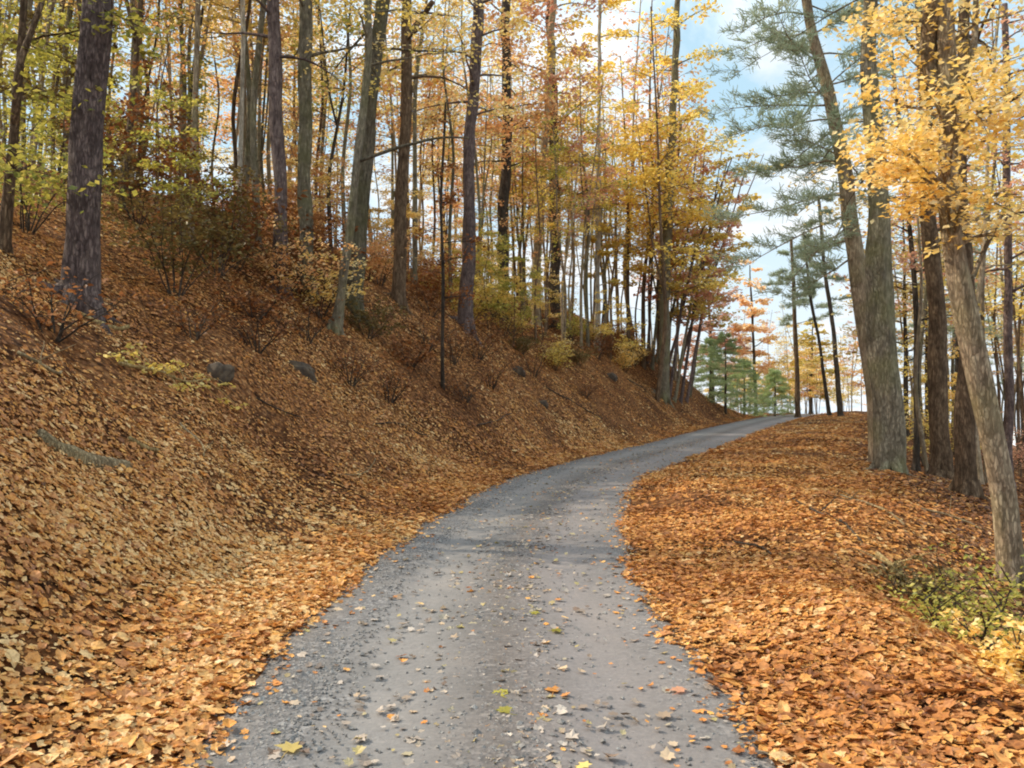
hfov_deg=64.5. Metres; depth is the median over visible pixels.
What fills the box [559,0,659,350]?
birch tree
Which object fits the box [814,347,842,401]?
sapling
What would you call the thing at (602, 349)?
shrub
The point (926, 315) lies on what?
slender tree
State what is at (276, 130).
oak tree
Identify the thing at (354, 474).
fallen stick
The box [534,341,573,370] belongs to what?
shrub
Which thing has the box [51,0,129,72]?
slender tree
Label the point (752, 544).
fallen stick
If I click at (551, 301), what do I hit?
sapling
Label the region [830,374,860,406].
sapling
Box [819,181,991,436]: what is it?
maple tree
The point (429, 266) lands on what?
shrub
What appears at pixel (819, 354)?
slender tree
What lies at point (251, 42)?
slender tree
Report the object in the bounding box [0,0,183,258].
maple tree
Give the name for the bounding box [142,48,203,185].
slender tree
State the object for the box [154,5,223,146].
slender tree
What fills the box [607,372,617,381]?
rock
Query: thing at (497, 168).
slender tree
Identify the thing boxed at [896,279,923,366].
slender tree
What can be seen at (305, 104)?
oak tree
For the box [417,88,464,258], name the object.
slender tree
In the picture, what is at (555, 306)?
oak tree
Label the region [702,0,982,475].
pine tree
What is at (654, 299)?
slender tree
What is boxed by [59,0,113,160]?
slender tree
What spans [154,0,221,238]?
slender tree
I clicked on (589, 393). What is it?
shrub
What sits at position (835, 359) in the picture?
pine tree
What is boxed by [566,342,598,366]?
shrub
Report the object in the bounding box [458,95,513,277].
slender tree
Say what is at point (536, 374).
shrub
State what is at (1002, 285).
slender tree
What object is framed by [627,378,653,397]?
fallen branch
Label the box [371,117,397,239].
slender tree
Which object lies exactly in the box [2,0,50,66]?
slender tree
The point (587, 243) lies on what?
slender tree
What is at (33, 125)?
slender tree
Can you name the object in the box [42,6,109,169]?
slender tree
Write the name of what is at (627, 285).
slender tree
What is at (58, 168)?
slender tree
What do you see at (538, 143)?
slender tree
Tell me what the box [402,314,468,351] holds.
shrub
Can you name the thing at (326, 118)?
slender tree
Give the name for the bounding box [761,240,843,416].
pine tree
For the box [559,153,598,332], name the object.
slender tree
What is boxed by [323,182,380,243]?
sapling
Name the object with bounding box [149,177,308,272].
shrub
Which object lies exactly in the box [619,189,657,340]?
slender tree
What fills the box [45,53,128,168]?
slender tree
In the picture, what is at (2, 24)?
slender tree
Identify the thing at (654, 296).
sapling
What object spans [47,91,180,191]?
shrub
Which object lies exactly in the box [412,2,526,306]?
slender tree
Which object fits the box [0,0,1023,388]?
sky
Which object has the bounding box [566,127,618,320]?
slender tree
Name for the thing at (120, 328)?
broken branch
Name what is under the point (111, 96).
slender tree
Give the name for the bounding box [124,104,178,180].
sapling
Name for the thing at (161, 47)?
slender tree
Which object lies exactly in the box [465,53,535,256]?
slender tree
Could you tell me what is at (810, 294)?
pine tree
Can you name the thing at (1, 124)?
slender tree
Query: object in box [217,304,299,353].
shrub
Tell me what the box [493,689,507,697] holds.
fallen leaf
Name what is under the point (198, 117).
slender tree
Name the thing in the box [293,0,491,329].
beech tree
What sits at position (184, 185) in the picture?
shrub
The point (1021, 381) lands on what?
slender tree
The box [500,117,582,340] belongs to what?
slender tree
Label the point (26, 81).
slender tree
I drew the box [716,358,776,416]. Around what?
fir tree
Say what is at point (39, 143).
slender tree
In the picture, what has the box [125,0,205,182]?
slender tree
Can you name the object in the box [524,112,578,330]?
slender tree
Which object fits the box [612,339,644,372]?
shrub
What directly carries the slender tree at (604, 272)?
on the ground
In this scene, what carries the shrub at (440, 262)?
on the ground
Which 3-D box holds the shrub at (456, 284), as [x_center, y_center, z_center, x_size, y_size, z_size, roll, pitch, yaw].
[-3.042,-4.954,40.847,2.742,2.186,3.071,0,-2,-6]
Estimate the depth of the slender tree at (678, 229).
56.88 m
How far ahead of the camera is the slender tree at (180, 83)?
43.28 m
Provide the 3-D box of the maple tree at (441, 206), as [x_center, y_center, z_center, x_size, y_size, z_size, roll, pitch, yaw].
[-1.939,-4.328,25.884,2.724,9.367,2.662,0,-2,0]
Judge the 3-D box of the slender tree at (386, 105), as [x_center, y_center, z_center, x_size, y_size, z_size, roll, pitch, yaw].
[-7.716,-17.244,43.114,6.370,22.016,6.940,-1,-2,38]
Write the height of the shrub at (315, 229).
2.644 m
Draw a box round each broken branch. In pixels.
[76,311,129,330]
[127,436,158,452]
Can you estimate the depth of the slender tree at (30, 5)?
23.14 m
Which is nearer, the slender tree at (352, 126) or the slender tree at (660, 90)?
the slender tree at (352, 126)
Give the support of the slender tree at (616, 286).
on the ground
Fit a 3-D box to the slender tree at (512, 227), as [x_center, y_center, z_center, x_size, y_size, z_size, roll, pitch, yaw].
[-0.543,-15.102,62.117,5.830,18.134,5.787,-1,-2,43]
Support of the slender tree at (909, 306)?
on the ground
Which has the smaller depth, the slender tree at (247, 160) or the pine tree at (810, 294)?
the slender tree at (247, 160)
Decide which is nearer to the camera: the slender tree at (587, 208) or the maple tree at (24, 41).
the maple tree at (24, 41)
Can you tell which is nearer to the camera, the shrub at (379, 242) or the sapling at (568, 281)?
the shrub at (379, 242)
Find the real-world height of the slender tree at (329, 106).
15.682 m
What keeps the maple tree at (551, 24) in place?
on the ground
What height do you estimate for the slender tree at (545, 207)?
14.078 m
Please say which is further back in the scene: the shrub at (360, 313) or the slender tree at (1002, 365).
the slender tree at (1002, 365)
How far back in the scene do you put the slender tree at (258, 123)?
39.52 m
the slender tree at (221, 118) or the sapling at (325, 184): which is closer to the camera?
the sapling at (325, 184)
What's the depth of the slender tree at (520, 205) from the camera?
50.76 m
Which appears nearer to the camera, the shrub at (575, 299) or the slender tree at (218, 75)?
the slender tree at (218, 75)
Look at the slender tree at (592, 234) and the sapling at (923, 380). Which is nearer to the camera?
the sapling at (923, 380)
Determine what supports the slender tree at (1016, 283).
on the ground
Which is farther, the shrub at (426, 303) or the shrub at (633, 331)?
the shrub at (633, 331)
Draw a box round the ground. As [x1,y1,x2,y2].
[0,158,1023,767]
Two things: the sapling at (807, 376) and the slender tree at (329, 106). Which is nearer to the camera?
the slender tree at (329, 106)
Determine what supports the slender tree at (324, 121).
on the ground
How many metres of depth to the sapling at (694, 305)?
58.19 m
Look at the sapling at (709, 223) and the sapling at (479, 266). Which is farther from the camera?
the sapling at (709, 223)
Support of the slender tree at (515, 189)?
on the ground
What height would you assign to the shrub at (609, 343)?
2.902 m
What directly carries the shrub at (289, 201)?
on the ground
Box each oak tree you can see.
[34,0,121,336]
[154,0,362,300]
[266,0,414,300]
[377,0,539,347]
[397,0,585,323]
[481,0,628,330]
[773,0,1023,500]
[820,0,1023,479]
[900,0,1023,489]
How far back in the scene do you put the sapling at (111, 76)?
29.39 m
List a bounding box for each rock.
[207,362,234,383]
[287,360,316,383]
[512,366,525,377]
[538,400,547,408]
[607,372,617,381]
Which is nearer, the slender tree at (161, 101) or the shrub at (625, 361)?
the shrub at (625, 361)
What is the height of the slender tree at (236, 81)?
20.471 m
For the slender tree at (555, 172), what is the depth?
46.31 m
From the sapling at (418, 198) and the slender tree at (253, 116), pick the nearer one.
the slender tree at (253, 116)
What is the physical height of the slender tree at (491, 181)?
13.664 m
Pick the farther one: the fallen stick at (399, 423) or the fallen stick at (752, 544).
the fallen stick at (399, 423)
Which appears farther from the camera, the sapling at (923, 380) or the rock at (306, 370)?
the sapling at (923, 380)
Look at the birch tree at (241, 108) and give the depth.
27.23 m
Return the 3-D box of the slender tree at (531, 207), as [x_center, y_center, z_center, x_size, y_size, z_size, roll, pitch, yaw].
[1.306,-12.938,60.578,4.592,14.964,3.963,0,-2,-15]
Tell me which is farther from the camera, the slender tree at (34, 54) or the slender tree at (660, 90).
the slender tree at (660, 90)
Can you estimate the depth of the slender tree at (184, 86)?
32.02 m
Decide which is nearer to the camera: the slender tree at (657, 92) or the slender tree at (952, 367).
the slender tree at (952, 367)
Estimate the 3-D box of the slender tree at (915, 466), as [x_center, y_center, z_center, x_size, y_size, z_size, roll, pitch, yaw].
[13.662,-3.996,27.172,5.731,14.440,3.247,0,-2,0]
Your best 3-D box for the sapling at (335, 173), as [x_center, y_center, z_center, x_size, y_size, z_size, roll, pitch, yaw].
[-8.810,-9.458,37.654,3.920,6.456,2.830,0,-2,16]
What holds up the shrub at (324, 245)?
on the ground
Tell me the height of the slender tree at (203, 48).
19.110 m
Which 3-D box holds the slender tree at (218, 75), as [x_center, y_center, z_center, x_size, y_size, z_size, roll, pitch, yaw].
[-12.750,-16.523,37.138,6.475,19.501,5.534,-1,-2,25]
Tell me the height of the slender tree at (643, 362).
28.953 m
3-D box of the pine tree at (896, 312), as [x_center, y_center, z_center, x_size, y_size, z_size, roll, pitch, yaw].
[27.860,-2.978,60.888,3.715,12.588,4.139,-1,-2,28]
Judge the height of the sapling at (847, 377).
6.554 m
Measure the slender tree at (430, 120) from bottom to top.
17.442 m
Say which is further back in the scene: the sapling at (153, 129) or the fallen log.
the sapling at (153, 129)
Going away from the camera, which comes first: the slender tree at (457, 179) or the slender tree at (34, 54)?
the slender tree at (34, 54)
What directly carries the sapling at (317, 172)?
on the ground
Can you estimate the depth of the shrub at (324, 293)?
22.99 m
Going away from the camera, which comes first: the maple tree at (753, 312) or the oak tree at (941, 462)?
the oak tree at (941, 462)
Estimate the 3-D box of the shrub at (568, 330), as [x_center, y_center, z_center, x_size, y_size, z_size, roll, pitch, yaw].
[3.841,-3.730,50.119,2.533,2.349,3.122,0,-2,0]
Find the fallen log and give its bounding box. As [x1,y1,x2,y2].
[36,429,132,468]
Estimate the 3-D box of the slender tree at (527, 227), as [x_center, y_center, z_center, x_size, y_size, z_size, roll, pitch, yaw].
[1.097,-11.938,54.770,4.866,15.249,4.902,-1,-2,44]
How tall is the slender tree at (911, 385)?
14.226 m
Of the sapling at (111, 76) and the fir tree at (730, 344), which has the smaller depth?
the sapling at (111, 76)
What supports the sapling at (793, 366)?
on the ground
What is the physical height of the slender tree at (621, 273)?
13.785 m
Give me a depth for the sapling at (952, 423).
33.93 m
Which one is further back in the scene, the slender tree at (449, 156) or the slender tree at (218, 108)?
the slender tree at (449, 156)
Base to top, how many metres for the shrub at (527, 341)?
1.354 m
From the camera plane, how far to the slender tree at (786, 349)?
87.70 m
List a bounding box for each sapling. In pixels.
[0,0,50,162]
[0,2,129,205]
[0,18,69,150]
[23,20,123,160]
[35,23,136,157]
[41,47,116,146]
[59,33,142,136]
[103,57,212,237]
[104,6,231,202]
[104,77,155,167]
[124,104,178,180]
[136,88,241,256]
[261,119,342,226]
[262,107,349,204]
[264,148,297,194]
[283,117,350,216]
[311,155,339,223]
[311,161,350,246]
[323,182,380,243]
[339,172,393,276]
[368,161,440,279]
[371,194,390,263]
[376,172,448,283]
[380,207,419,244]
[418,178,476,261]
[422,206,462,263]
[430,212,475,275]
[437,213,501,292]
[446,223,521,329]
[453,209,518,320]
[457,216,493,270]
[475,234,548,348]
[477,233,515,283]
[480,242,523,322]
[490,225,527,281]
[490,256,553,343]
[510,263,566,339]
[519,260,568,314]
[542,250,578,306]
[594,289,647,363]
[619,128,697,363]
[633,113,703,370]
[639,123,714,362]
[645,135,716,376]
[652,146,738,403]
[653,157,743,396]
[669,147,726,367]
[670,153,757,402]
[671,162,742,402]
[672,148,771,375]
[675,171,750,397]
[716,332,777,405]
[739,377,770,405]
[757,356,792,413]
[758,357,792,414]
[760,363,787,403]
[764,322,835,397]
[775,343,816,393]
[779,347,817,396]
[785,344,823,414]
[787,350,832,413]
[790,345,835,414]
[802,358,846,414]
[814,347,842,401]
[828,333,864,410]
[828,336,864,410]
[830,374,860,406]
[832,364,864,410]
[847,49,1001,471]
[897,339,953,423]
[900,357,924,429]
[905,330,1001,455]
[948,387,981,449]
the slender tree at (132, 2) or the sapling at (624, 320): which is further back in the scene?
the sapling at (624, 320)
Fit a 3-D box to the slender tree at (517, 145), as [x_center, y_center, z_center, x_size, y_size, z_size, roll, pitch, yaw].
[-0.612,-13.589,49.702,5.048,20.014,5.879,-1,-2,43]
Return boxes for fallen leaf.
[275,741,301,760]
[402,695,411,698]
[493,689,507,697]
[495,706,516,714]
[546,685,559,695]
[548,628,562,631]
[576,761,590,767]
[655,710,673,717]
[670,686,686,694]
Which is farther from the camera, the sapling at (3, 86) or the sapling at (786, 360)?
the sapling at (786, 360)
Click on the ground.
(242, 390)
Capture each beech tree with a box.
[291,0,495,335]
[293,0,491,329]
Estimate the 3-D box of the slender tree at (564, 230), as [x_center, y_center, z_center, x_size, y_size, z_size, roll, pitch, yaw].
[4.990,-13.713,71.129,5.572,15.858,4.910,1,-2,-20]
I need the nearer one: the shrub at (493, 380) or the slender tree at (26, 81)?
the shrub at (493, 380)
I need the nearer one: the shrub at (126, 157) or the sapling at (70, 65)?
the shrub at (126, 157)
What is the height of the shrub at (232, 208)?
3.124 m
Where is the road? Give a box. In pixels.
[180,414,815,767]
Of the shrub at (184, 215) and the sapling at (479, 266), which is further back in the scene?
the sapling at (479, 266)
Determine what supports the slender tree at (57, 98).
on the ground
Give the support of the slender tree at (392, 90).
on the ground
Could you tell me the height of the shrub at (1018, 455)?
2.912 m
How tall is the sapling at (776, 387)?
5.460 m
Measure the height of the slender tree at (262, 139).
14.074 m
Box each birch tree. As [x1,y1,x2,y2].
[209,0,340,231]
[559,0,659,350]
[582,171,624,350]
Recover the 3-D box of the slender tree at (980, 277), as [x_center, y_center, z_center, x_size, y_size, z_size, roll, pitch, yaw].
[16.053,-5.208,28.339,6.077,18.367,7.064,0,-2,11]
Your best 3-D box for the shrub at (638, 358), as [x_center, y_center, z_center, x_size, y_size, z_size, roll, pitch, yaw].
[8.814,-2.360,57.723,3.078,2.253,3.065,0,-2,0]
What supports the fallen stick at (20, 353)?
on the ground
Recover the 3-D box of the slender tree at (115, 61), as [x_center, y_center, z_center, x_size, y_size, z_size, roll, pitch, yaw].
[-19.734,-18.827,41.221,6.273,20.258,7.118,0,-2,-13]
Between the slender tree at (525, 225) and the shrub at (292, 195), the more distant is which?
the slender tree at (525, 225)
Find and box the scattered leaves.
[166,439,794,767]
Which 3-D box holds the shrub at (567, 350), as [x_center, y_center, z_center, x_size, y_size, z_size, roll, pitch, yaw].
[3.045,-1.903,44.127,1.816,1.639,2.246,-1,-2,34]
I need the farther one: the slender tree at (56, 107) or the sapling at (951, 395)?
the slender tree at (56, 107)
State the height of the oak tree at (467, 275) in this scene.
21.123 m
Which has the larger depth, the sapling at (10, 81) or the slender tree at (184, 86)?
the slender tree at (184, 86)
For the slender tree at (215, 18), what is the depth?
31.87 m
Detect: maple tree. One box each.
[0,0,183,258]
[379,0,508,317]
[408,102,487,389]
[482,0,614,326]
[579,0,753,409]
[671,284,750,399]
[718,259,778,415]
[772,321,846,413]
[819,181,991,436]
[832,0,1023,593]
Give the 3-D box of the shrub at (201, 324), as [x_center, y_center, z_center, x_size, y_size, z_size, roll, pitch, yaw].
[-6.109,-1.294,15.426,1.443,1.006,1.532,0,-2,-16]
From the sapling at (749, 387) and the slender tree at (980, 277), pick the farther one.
the sapling at (749, 387)
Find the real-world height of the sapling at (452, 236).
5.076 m
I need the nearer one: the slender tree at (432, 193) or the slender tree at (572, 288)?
the slender tree at (572, 288)
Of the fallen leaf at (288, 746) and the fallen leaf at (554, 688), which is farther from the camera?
the fallen leaf at (554, 688)
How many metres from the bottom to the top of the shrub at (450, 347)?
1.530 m
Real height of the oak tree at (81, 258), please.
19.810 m
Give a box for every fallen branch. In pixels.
[546,386,602,418]
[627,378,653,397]
[792,493,862,542]
[828,487,904,524]
[854,548,936,597]
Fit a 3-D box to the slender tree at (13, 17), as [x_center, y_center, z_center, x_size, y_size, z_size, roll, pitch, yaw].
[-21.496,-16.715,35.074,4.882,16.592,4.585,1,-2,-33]
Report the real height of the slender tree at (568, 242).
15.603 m
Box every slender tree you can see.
[0,0,42,52]
[0,0,65,162]
[0,0,76,136]
[0,0,77,153]
[0,0,77,165]
[0,3,27,118]
[0,17,62,139]
[1,0,114,169]
[1,0,133,164]
[1,4,58,162]
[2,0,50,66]
[2,0,57,159]
[3,0,129,170]
[5,0,73,147]
[7,1,76,162]
[26,26,72,172]
[31,4,124,173]
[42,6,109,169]
[43,60,126,168]
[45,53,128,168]
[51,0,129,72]
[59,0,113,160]
[65,0,118,172]
[66,0,166,164]
[71,0,187,145]
[113,0,139,192]
[116,42,158,171]
[118,0,183,207]
[118,0,219,192]
[120,1,230,150]
[122,0,228,140]
[123,3,232,196]
[125,0,187,171]
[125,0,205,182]
[129,0,207,185]
[135,0,193,184]
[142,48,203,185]
[143,0,266,203]
[143,36,178,191]
[154,0,186,193]
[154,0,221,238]
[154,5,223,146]
[159,20,237,193]
[160,0,265,200]
[163,69,227,172]
[170,0,298,183]
[170,15,254,199]
[171,0,298,247]
[178,0,226,200]
[188,0,298,140]
[200,0,289,150]
[200,0,289,202]
[203,0,336,183]
[204,2,324,198]
[206,0,298,200]
[206,0,351,220]
[206,75,270,190]
[208,8,291,185]
[208,70,272,183]
[211,4,293,137]
[213,0,312,224]
[250,0,332,220]
[261,21,332,148]
[262,2,331,179]
[264,1,338,179]
[264,5,343,155]
[264,83,319,182]
[267,1,344,187]
[268,0,384,240]
[281,4,361,240]
[282,2,400,244]
[284,0,395,255]
[287,0,436,243]
[293,55,351,194]
[311,59,352,192]
[320,59,373,246]
[325,3,400,177]
[326,0,454,274]
[330,0,465,277]
[352,0,469,284]
[352,4,442,185]
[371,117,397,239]
[374,19,429,178]
[376,2,442,187]
[390,43,462,245]
[392,0,456,271]
[394,79,445,269]
[395,1,472,254]
[396,55,450,249]
[411,49,466,260]
[412,0,505,309]
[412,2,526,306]
[417,62,461,252]
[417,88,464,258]
[418,42,479,260]
[424,151,455,222]
[427,77,485,273]
[436,104,496,202]
[444,84,498,287]
[445,69,524,308]
[447,109,500,271]
[453,6,544,266]
[453,85,517,302]
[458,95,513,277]
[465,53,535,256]
[475,66,545,233]
[476,53,562,321]
[484,78,547,294]
[485,71,538,296]
[486,132,547,320]
[488,95,548,311]
[491,91,548,296]
[494,128,544,295]
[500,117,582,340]
[508,75,591,345]
[509,139,538,274]
[510,122,548,303]
[511,87,547,287]
[514,114,566,307]
[515,75,568,192]
[519,82,606,328]
[519,128,589,335]
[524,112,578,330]
[524,140,565,234]
[532,45,609,315]
[541,83,611,338]
[543,162,592,272]
[548,45,634,345]
[549,128,610,325]
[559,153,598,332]
[560,65,621,348]
[560,165,607,311]
[563,114,650,334]
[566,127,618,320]
[569,77,649,345]
[569,111,639,329]
[570,112,632,322]
[570,126,627,322]
[575,153,638,337]
[583,151,611,324]
[585,49,672,366]
[586,130,635,326]
[601,0,692,356]
[607,6,734,402]
[607,39,734,309]
[609,0,711,369]
[609,21,733,343]
[609,195,645,328]
[610,24,688,353]
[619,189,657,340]
[622,89,706,398]
[628,72,717,380]
[630,231,670,350]
[651,228,684,317]
[655,194,699,366]
[730,298,755,411]
[756,311,783,411]
[771,303,803,412]
[805,322,830,413]
[826,67,979,472]
[829,332,849,409]
[832,33,1002,463]
[839,350,854,401]
[841,307,858,410]
[867,203,924,436]
[892,0,1023,484]
[893,192,994,401]
[894,199,954,442]
[895,7,1023,485]
[895,173,989,434]
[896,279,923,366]
[899,265,927,347]
[909,151,1013,428]
[944,174,1023,429]
[945,197,1002,340]
[947,155,1023,412]
[952,181,1023,403]
[969,159,1023,446]
[971,157,1023,425]
[974,87,1023,477]
[977,241,1023,409]
[985,254,1022,430]
[985,275,1023,458]
[987,306,1023,421]
[999,247,1023,356]
[1013,325,1023,451]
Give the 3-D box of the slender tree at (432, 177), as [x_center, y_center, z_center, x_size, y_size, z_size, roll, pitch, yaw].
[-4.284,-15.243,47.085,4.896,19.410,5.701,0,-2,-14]
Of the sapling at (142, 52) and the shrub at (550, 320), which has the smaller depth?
the sapling at (142, 52)
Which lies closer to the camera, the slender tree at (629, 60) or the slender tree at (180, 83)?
the slender tree at (180, 83)
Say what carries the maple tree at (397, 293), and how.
on the ground
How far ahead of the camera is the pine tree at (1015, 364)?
57.07 m
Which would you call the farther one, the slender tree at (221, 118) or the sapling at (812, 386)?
the sapling at (812, 386)
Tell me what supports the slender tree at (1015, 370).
on the ground
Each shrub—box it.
[0,93,150,234]
[0,261,136,342]
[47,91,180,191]
[96,343,246,409]
[101,142,288,296]
[102,109,201,224]
[103,125,157,188]
[132,133,307,277]
[135,153,227,219]
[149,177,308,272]
[153,285,231,340]
[179,162,273,235]
[202,211,360,301]
[211,270,317,320]
[212,170,272,217]
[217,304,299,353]
[233,176,297,216]
[247,196,316,240]
[251,183,325,223]
[262,186,321,237]
[262,203,365,280]
[262,213,336,259]
[262,233,374,320]
[264,234,355,295]
[272,188,346,241]
[272,298,342,343]
[322,339,386,386]
[329,233,420,285]
[330,229,393,279]
[334,223,393,266]
[344,295,408,338]
[369,232,420,269]
[370,360,427,403]
[382,334,440,368]
[391,260,462,303]
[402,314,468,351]
[406,240,456,285]
[406,277,476,317]
[408,262,456,293]
[409,243,458,280]
[417,247,460,284]
[420,267,452,295]
[429,264,478,301]
[430,322,479,364]
[444,371,493,402]
[446,275,505,321]
[446,309,522,360]
[472,357,518,390]
[475,282,521,318]
[480,295,545,335]
[486,307,524,338]
[508,329,549,354]
[509,345,554,376]
[529,298,577,315]
[530,307,568,328]
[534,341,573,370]
[538,332,575,364]
[541,297,549,313]
[545,334,585,362]
[555,304,592,340]
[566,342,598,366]
[567,317,617,344]
[570,380,605,397]
[572,317,604,339]
[581,333,621,358]
[584,318,631,359]
[609,317,647,350]
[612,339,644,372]
[616,322,638,338]
[619,336,655,366]
[631,345,657,363]
[851,536,1023,649]
[865,554,988,608]
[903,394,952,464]
[938,608,1023,683]
[950,411,1023,468]
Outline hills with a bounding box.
[697,381,1020,428]
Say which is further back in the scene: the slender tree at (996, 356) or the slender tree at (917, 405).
the slender tree at (996, 356)
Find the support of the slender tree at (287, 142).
on the ground
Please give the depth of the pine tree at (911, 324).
60.60 m
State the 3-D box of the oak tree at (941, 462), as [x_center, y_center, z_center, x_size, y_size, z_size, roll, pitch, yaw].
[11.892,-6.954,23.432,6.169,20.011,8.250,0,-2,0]
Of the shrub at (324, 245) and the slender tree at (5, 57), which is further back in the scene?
the slender tree at (5, 57)
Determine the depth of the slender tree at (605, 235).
62.13 m
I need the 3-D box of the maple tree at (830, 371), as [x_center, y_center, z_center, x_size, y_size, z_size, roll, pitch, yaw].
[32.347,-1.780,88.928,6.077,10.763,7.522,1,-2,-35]
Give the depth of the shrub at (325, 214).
35.01 m
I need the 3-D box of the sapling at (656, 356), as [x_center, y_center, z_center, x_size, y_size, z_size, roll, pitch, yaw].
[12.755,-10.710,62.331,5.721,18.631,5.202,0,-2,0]
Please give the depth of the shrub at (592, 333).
54.17 m
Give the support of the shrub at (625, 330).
on the ground
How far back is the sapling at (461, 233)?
64.87 m
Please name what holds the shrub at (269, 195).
on the ground
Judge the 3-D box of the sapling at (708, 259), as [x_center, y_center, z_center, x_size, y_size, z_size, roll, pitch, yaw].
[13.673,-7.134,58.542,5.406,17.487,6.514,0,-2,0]
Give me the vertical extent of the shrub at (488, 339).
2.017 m
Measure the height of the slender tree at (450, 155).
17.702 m
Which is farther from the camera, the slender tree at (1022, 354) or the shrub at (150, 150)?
the slender tree at (1022, 354)
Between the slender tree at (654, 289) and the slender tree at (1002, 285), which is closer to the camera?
the slender tree at (1002, 285)
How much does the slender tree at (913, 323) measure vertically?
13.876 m
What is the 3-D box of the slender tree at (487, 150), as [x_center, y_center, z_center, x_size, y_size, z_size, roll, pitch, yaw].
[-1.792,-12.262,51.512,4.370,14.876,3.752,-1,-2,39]
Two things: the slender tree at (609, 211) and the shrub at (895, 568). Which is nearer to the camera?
the shrub at (895, 568)
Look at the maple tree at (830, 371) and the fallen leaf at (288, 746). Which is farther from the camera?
the maple tree at (830, 371)
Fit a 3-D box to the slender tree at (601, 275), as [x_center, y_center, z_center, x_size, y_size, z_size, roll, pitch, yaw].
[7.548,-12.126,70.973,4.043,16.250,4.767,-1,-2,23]
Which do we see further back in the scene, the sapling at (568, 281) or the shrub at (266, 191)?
the sapling at (568, 281)
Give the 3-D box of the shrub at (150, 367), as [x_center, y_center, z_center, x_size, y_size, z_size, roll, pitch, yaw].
[-5.529,-0.111,13.075,1.279,1.076,3.081,0,-2,13]
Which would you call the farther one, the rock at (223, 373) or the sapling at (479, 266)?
the sapling at (479, 266)
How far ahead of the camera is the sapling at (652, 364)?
60.06 m
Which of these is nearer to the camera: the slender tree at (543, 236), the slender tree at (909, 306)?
the slender tree at (909, 306)
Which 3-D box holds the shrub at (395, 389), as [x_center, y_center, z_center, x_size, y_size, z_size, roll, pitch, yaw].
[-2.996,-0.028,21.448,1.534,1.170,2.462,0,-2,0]
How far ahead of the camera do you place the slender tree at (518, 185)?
73.68 m
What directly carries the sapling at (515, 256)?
on the ground
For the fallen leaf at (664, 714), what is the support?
on the road
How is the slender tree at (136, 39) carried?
on the ground
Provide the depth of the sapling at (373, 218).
47.33 m
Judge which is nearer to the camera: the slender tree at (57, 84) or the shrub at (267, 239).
the shrub at (267, 239)
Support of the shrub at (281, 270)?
on the ground
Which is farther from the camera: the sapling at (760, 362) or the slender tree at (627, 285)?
the sapling at (760, 362)
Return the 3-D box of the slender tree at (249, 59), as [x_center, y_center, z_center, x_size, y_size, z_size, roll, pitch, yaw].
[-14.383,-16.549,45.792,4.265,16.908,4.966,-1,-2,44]
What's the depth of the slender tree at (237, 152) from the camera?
62.23 m
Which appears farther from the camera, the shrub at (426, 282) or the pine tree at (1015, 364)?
the pine tree at (1015, 364)
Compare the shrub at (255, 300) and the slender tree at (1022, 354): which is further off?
the slender tree at (1022, 354)
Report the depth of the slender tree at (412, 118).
63.55 m
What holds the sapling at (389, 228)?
on the ground
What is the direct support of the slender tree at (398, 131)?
on the ground
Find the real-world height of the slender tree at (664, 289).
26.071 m
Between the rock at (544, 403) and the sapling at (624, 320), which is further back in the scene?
the sapling at (624, 320)
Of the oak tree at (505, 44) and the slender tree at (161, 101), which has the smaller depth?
the oak tree at (505, 44)
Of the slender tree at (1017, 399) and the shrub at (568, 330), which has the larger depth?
the shrub at (568, 330)
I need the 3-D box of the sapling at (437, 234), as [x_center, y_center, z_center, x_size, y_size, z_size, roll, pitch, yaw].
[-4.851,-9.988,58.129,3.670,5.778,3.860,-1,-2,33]
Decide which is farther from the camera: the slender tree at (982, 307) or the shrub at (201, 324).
the slender tree at (982, 307)
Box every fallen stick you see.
[16,344,75,374]
[179,422,221,456]
[256,397,306,416]
[337,458,375,475]
[375,422,426,434]
[477,413,511,424]
[733,536,773,554]
[921,502,981,529]
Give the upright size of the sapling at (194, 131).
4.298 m
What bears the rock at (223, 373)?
on the ground
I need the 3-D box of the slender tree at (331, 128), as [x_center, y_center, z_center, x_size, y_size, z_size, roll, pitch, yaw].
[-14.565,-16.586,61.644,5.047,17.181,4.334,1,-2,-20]
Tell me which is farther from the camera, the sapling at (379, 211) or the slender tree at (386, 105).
the slender tree at (386, 105)
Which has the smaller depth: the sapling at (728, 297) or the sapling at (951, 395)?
the sapling at (951, 395)
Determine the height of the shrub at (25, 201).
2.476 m
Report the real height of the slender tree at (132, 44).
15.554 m
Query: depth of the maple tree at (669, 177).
55.85 m
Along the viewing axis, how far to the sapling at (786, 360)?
97.39 m
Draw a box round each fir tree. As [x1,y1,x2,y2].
[688,337,746,400]
[694,331,776,415]
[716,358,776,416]
[748,367,802,415]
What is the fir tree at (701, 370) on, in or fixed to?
on the ground
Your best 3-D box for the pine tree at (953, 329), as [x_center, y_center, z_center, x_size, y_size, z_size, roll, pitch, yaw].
[22.051,-3.805,39.680,4.565,15.470,5.087,0,-2,18]
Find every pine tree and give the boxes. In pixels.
[690,0,990,461]
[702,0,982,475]
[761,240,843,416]
[776,232,843,415]
[801,196,851,416]
[892,262,907,354]
[895,259,927,363]
[908,163,1014,454]
[942,269,999,367]
[947,255,1001,438]
[986,266,1023,461]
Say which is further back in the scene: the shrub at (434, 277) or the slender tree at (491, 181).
the slender tree at (491, 181)
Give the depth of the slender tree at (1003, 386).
66.75 m
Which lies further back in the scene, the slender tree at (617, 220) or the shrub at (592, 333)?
the slender tree at (617, 220)
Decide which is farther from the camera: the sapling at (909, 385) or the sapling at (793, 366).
the sapling at (793, 366)
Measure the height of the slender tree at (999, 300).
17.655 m

